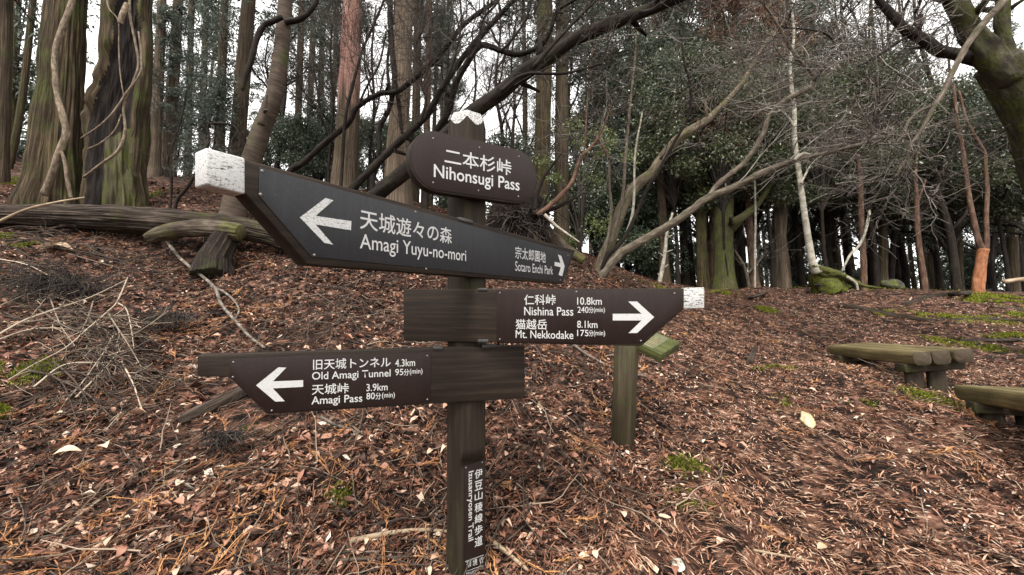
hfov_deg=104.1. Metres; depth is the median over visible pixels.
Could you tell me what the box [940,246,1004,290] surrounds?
evergreen bush
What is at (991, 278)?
evergreen tree
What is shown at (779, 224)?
twisted tree
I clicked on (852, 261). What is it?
cedar
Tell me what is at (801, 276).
evergreen tree
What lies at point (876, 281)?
evergreen tree
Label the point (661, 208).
conifer
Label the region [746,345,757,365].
fallen branch
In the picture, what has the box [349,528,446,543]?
fallen branch
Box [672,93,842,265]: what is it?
evergreen tree
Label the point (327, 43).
cedar
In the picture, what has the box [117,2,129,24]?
liana
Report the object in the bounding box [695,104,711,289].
slim tree
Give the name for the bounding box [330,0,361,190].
cedar tree
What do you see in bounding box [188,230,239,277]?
tree stump
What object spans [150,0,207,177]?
cedar tree
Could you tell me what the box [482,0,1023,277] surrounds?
many stemmed tree
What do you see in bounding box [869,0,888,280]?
cedar tree
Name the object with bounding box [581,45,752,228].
evergreen tree
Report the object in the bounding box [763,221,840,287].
evergreen bush
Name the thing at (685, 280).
evergreen tree
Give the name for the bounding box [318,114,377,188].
evergreen bush
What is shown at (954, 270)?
bare tree
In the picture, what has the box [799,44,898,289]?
evergreen tree
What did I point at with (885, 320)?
exposed root
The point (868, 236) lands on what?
bare tree
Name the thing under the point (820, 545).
dead leaf
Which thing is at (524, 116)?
cedar
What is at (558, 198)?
dead branch
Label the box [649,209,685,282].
pale sapling
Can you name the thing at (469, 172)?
signpost
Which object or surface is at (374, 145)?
evergreen bush
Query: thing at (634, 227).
evergreen bush
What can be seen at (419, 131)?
evergreen bush
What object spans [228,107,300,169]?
evergreen bush
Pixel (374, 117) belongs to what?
bare sapling
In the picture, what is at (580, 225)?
light bush
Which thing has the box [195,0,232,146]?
cedar
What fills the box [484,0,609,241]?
cedar tree
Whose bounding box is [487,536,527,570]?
fallen branch
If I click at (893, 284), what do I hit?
stone
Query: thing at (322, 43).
cedar tree
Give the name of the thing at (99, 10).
cedar
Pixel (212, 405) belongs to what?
fallen log
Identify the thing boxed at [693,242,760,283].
evergreen bush
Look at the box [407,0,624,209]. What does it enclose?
crooked tree
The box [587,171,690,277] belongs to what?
evergreen bush
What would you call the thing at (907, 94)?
bare tree
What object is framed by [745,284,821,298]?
exposed root
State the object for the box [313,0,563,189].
crooked tree
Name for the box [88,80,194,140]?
evergreen bush
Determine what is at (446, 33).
cedar
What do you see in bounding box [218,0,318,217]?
leaning tree
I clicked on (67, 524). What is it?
fallen branch
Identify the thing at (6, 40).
cedar tree
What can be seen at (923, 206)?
evergreen tree
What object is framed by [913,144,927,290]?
red barked tree
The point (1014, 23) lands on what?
cedar
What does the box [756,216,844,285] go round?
evergreen bush
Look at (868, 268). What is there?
evergreen tree
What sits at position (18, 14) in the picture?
cedar tree
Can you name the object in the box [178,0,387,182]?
bare sapling
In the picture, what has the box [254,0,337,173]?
cedar tree
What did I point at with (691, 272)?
conifer
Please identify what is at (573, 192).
evergreen bush
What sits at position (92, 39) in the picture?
sky
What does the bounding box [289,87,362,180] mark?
evergreen bush
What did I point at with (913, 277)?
cedar
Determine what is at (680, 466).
moss
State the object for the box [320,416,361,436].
fallen branch
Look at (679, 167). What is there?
evergreen tree
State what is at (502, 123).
bare tree
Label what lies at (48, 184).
liana
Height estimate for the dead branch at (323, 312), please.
1.038 m
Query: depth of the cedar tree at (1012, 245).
12.12 m
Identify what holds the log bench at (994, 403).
on the forest floor
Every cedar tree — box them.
[0,0,41,183]
[10,0,36,169]
[11,0,99,163]
[147,0,194,176]
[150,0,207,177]
[152,0,251,177]
[181,0,239,144]
[181,0,288,152]
[197,0,325,156]
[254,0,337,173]
[288,0,341,176]
[288,0,342,179]
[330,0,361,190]
[375,0,472,203]
[384,0,414,205]
[411,0,420,202]
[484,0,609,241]
[497,0,625,244]
[865,28,877,288]
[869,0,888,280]
[946,34,964,289]
[1004,130,1023,291]
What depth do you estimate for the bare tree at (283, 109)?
12.80 m
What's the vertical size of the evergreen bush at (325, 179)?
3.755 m
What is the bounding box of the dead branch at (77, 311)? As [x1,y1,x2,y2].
[0,300,197,461]
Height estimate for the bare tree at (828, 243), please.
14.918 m
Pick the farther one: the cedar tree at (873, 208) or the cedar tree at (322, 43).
the cedar tree at (322, 43)
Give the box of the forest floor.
[0,155,1023,574]
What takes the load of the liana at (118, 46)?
hanging from the hollow cedar at (120, 178)
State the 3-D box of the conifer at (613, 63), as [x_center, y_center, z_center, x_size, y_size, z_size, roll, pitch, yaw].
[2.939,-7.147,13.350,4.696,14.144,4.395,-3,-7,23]
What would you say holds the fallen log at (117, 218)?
on the forest floor
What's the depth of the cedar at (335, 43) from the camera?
20.61 m
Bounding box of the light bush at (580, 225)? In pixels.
[531,110,644,252]
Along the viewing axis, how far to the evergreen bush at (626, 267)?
14.17 m
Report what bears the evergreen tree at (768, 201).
on the forest floor
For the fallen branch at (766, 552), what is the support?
on the forest floor
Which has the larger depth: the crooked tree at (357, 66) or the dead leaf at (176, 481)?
the crooked tree at (357, 66)
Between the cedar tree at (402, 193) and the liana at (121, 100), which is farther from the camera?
the cedar tree at (402, 193)
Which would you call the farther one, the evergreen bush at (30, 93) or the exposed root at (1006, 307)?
the evergreen bush at (30, 93)
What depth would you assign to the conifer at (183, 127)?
12.70 m
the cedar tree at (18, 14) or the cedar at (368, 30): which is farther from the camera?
the cedar at (368, 30)
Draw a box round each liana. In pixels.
[40,0,75,196]
[59,151,72,197]
[81,31,142,138]
[82,0,139,177]
[87,114,121,149]
[106,0,123,94]
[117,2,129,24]
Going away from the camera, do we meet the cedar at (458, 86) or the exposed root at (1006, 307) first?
the exposed root at (1006, 307)
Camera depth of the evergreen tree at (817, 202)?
10.52 m
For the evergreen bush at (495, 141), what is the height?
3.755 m
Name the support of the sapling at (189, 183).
on the forest floor
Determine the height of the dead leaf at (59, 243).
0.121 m
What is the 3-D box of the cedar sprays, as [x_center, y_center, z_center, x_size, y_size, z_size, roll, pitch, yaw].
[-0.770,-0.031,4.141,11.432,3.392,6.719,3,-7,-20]
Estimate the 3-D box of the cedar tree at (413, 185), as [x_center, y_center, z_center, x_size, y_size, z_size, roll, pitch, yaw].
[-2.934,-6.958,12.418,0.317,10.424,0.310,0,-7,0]
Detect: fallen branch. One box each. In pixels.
[0,197,84,222]
[0,532,63,549]
[55,454,205,532]
[210,285,239,318]
[313,555,417,565]
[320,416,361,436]
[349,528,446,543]
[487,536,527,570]
[572,344,646,376]
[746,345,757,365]
[753,548,814,561]
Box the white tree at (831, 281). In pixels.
[659,0,930,294]
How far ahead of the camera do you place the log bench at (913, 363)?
3.47 m
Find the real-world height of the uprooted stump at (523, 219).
1.521 m
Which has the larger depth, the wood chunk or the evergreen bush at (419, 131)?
the evergreen bush at (419, 131)
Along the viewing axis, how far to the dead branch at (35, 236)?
4.61 m
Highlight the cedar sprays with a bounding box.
[0,231,1013,574]
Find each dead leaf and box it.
[39,242,71,248]
[53,445,81,454]
[175,479,184,485]
[817,542,827,548]
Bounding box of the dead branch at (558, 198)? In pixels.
[536,14,652,216]
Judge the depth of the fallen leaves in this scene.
2.10 m
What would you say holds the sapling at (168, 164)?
on the forest floor
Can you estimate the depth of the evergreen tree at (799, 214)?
14.99 m
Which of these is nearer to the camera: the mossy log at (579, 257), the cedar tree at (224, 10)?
the mossy log at (579, 257)
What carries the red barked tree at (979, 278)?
on the forest floor
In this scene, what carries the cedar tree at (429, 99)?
on the forest floor
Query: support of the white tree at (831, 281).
on the forest floor
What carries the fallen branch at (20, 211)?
on the forest floor
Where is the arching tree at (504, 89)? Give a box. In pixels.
[366,0,775,197]
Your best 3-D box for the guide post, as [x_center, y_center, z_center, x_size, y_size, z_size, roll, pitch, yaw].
[0.803,0.749,2.458,0.336,1.013,0.371,6,-9,-41]
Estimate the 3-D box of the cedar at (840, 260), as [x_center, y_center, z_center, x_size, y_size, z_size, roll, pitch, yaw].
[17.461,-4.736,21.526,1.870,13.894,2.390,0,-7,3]
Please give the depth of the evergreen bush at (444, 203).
12.47 m
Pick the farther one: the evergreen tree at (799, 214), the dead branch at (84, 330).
the evergreen tree at (799, 214)
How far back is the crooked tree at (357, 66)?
6.58 m
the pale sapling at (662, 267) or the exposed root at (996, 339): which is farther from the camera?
the pale sapling at (662, 267)
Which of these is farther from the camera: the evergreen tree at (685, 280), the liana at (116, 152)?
the evergreen tree at (685, 280)
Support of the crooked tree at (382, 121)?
on the forest floor
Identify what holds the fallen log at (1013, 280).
on the forest floor
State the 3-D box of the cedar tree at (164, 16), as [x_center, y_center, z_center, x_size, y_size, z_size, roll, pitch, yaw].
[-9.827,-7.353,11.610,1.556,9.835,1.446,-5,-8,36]
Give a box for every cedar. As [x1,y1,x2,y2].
[6,0,87,203]
[79,0,153,206]
[88,2,155,29]
[150,2,170,109]
[153,0,201,76]
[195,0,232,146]
[231,20,264,102]
[255,0,309,109]
[308,9,332,89]
[329,0,377,79]
[329,2,370,105]
[338,0,381,67]
[380,0,425,68]
[411,0,453,204]
[412,0,447,201]
[419,1,468,206]
[420,1,468,111]
[432,23,468,124]
[493,0,536,147]
[528,66,555,143]
[568,82,592,253]
[756,232,763,286]
[762,240,768,286]
[797,0,839,269]
[836,223,842,267]
[847,225,856,288]
[887,5,936,289]
[906,236,917,288]
[984,9,1023,99]
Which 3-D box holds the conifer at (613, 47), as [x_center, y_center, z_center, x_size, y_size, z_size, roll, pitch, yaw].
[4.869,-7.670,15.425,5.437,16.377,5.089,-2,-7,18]
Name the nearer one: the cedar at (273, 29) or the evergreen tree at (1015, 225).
the evergreen tree at (1015, 225)
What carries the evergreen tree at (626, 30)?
on the forest floor
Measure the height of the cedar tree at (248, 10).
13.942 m
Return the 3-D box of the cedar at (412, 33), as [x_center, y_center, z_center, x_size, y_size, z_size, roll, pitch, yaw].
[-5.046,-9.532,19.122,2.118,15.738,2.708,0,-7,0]
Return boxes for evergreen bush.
[12,51,35,157]
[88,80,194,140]
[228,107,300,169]
[267,111,326,175]
[281,128,330,179]
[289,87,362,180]
[305,151,366,188]
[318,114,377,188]
[358,116,388,188]
[359,110,411,189]
[377,112,426,193]
[416,140,486,207]
[486,127,530,217]
[505,135,554,198]
[550,157,617,247]
[553,155,635,255]
[583,168,670,272]
[584,167,657,267]
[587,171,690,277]
[621,198,692,280]
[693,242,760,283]
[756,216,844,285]
[756,250,807,286]
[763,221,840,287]
[840,267,859,288]
[855,258,912,281]
[940,234,1005,290]
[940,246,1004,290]
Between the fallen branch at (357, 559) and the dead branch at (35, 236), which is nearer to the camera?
the fallen branch at (357, 559)
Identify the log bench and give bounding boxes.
[827,342,973,394]
[954,385,1023,432]
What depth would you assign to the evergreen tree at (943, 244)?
11.85 m
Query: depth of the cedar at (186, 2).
19.84 m
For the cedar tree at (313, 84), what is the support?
on the forest floor
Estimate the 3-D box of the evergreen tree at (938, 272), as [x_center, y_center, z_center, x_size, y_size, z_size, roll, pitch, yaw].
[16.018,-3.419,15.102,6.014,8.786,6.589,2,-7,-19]
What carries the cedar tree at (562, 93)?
on the forest floor
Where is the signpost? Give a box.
[195,110,703,574]
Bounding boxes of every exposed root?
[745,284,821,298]
[844,304,1023,322]
[881,319,905,325]
[901,289,992,305]
[957,338,1023,341]
[989,305,1023,311]
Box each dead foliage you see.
[88,296,230,337]
[190,415,268,456]
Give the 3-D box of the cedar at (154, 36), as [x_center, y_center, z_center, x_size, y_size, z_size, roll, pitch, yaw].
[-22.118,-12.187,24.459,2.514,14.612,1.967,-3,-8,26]
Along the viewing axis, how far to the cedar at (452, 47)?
24.36 m
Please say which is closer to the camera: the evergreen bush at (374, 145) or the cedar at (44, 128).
the cedar at (44, 128)
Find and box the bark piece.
[671,558,684,571]
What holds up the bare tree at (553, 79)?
on the forest floor
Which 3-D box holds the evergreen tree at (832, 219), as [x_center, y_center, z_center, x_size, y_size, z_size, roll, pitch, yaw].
[10.874,-3.402,13.581,5.714,8.347,6.259,6,-9,-41]
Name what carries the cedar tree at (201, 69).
on the forest floor
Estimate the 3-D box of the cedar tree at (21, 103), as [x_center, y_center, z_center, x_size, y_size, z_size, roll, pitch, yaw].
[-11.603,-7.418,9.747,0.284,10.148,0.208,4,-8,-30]
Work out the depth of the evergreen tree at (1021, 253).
12.62 m
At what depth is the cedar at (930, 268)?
17.17 m
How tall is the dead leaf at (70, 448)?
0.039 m
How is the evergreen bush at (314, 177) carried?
on the forest floor
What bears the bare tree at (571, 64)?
on the forest floor
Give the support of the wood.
on the forest floor
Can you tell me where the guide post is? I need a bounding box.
[611,332,679,450]
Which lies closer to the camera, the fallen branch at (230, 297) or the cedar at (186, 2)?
the fallen branch at (230, 297)
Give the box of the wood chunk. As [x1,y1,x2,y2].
[800,411,815,428]
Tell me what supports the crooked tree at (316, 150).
on the forest floor
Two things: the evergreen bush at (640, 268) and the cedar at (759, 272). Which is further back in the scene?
the cedar at (759, 272)
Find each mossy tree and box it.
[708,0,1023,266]
[711,127,773,290]
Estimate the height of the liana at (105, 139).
0.499 m
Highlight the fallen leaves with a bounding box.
[0,180,1023,574]
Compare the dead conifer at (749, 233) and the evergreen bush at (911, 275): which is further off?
the evergreen bush at (911, 275)
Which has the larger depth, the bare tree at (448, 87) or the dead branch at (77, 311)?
the bare tree at (448, 87)
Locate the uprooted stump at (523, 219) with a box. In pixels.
[486,153,584,242]
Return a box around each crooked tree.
[286,0,526,172]
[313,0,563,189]
[322,0,444,185]
[325,0,442,191]
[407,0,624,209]
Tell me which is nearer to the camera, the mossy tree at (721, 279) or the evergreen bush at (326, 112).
the mossy tree at (721, 279)
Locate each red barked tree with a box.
[841,154,870,290]
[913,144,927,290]
[952,85,989,291]
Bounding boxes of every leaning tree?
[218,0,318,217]
[888,207,901,278]
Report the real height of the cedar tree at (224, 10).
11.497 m
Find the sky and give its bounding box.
[20,0,1023,288]
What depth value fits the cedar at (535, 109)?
23.33 m
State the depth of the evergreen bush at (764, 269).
18.82 m
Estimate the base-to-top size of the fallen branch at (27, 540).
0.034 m
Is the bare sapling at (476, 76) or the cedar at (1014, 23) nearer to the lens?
the bare sapling at (476, 76)
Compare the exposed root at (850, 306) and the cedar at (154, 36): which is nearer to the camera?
the exposed root at (850, 306)
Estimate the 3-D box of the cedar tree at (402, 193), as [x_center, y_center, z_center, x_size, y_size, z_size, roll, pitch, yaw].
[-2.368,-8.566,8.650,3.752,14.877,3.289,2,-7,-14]
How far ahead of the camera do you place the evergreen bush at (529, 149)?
11.78 m
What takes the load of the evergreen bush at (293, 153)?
on the forest floor
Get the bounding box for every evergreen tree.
[526,82,663,266]
[569,0,707,276]
[569,29,769,284]
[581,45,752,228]
[586,0,790,286]
[632,33,825,275]
[638,0,828,287]
[666,68,760,252]
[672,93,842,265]
[679,54,859,287]
[724,0,884,287]
[734,58,924,268]
[735,45,967,266]
[744,111,877,280]
[779,36,994,286]
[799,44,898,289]
[800,90,945,289]
[827,66,1016,288]
[835,65,991,287]
[835,65,1019,290]
[836,73,998,290]
[888,141,1005,291]
[893,82,1023,291]
[903,37,1023,249]
[932,71,1023,291]
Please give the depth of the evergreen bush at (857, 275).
18.82 m
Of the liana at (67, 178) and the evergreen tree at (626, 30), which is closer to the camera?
the liana at (67, 178)
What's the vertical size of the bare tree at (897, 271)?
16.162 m
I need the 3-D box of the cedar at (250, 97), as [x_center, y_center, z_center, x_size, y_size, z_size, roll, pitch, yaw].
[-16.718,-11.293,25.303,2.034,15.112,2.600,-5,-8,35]
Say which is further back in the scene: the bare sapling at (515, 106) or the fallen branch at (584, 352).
the bare sapling at (515, 106)
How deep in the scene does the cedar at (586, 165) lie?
26.40 m
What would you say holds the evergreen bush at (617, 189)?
on the forest floor
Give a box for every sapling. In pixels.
[110,71,220,208]
[173,88,252,208]
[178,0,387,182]
[295,0,453,191]
[411,0,563,129]
[456,0,598,165]
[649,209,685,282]
[709,223,800,287]
[733,161,787,287]
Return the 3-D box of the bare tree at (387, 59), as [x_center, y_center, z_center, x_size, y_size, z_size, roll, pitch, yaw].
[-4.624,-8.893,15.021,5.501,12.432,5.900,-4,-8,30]
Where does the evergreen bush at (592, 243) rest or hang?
on the forest floor
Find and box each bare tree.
[208,0,342,168]
[254,0,412,175]
[290,0,465,177]
[383,0,510,208]
[430,0,568,151]
[463,7,573,163]
[498,1,646,233]
[719,0,964,268]
[774,0,987,285]
[795,0,1000,279]
[824,0,1020,290]
[835,0,995,288]
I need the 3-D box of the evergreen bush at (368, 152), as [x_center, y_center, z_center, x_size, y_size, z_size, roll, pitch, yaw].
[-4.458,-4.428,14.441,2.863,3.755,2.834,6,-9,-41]
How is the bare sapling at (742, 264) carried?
on the forest floor
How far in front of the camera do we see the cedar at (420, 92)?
19.21 m
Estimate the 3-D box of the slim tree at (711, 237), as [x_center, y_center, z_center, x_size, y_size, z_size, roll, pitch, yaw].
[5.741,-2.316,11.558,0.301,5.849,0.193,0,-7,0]
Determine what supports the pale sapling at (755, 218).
on the forest floor
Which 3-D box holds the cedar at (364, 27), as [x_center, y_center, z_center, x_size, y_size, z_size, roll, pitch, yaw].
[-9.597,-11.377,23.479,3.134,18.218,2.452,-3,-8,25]
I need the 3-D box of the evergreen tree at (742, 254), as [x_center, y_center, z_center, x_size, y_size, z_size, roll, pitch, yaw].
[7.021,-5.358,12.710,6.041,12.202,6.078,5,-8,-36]
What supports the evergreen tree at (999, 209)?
on the forest floor
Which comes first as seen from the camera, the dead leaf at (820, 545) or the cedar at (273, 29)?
the dead leaf at (820, 545)
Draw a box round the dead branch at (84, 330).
[0,245,171,428]
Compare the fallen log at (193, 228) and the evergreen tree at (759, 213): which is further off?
the evergreen tree at (759, 213)
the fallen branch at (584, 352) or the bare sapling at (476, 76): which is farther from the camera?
the bare sapling at (476, 76)
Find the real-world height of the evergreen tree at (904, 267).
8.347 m
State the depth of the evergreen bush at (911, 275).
18.27 m
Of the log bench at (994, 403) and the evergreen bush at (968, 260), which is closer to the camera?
the log bench at (994, 403)
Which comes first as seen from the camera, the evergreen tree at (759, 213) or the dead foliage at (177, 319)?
the dead foliage at (177, 319)
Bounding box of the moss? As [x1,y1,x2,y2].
[0,176,1023,518]
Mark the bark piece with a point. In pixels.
(681, 567)
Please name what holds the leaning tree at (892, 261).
on the forest floor
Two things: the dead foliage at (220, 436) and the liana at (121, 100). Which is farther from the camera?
the liana at (121, 100)
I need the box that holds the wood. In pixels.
[18,126,1004,290]
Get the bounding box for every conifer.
[155,62,245,181]
[163,76,201,169]
[519,0,663,256]
[568,0,650,271]
[586,0,713,283]
[650,2,723,286]
[656,0,844,286]
[687,0,753,287]
[723,0,866,285]
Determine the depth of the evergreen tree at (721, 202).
9.95 m
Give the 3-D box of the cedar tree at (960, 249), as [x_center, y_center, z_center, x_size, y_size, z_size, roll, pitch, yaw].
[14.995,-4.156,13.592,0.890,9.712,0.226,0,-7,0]
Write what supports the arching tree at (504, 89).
on the forest floor
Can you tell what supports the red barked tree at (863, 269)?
on the forest floor
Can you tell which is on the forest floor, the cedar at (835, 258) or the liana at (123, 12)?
the cedar at (835, 258)
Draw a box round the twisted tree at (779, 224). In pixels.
[772,136,840,288]
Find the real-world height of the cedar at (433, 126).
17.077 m
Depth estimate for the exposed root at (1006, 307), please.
7.08 m
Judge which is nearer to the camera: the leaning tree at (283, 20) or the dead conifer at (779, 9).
the leaning tree at (283, 20)
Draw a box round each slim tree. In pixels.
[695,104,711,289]
[709,142,713,280]
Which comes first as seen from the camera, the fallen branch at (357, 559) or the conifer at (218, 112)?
the fallen branch at (357, 559)
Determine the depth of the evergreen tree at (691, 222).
15.42 m
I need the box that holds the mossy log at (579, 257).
[533,225,585,263]
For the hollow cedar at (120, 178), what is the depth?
6.23 m
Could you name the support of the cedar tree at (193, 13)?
on the forest floor
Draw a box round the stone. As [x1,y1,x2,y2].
[880,279,904,288]
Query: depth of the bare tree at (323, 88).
12.49 m
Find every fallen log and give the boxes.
[0,204,283,250]
[143,219,246,242]
[176,387,247,425]
[1001,277,1023,283]
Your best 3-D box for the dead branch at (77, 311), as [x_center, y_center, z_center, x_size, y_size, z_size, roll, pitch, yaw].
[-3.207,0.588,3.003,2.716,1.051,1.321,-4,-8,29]
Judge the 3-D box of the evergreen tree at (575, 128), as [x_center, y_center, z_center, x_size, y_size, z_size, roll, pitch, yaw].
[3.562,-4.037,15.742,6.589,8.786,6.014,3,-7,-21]
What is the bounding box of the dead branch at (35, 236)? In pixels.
[0,214,182,304]
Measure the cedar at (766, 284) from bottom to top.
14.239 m
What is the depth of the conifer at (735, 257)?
15.76 m
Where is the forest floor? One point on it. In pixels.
(870, 467)

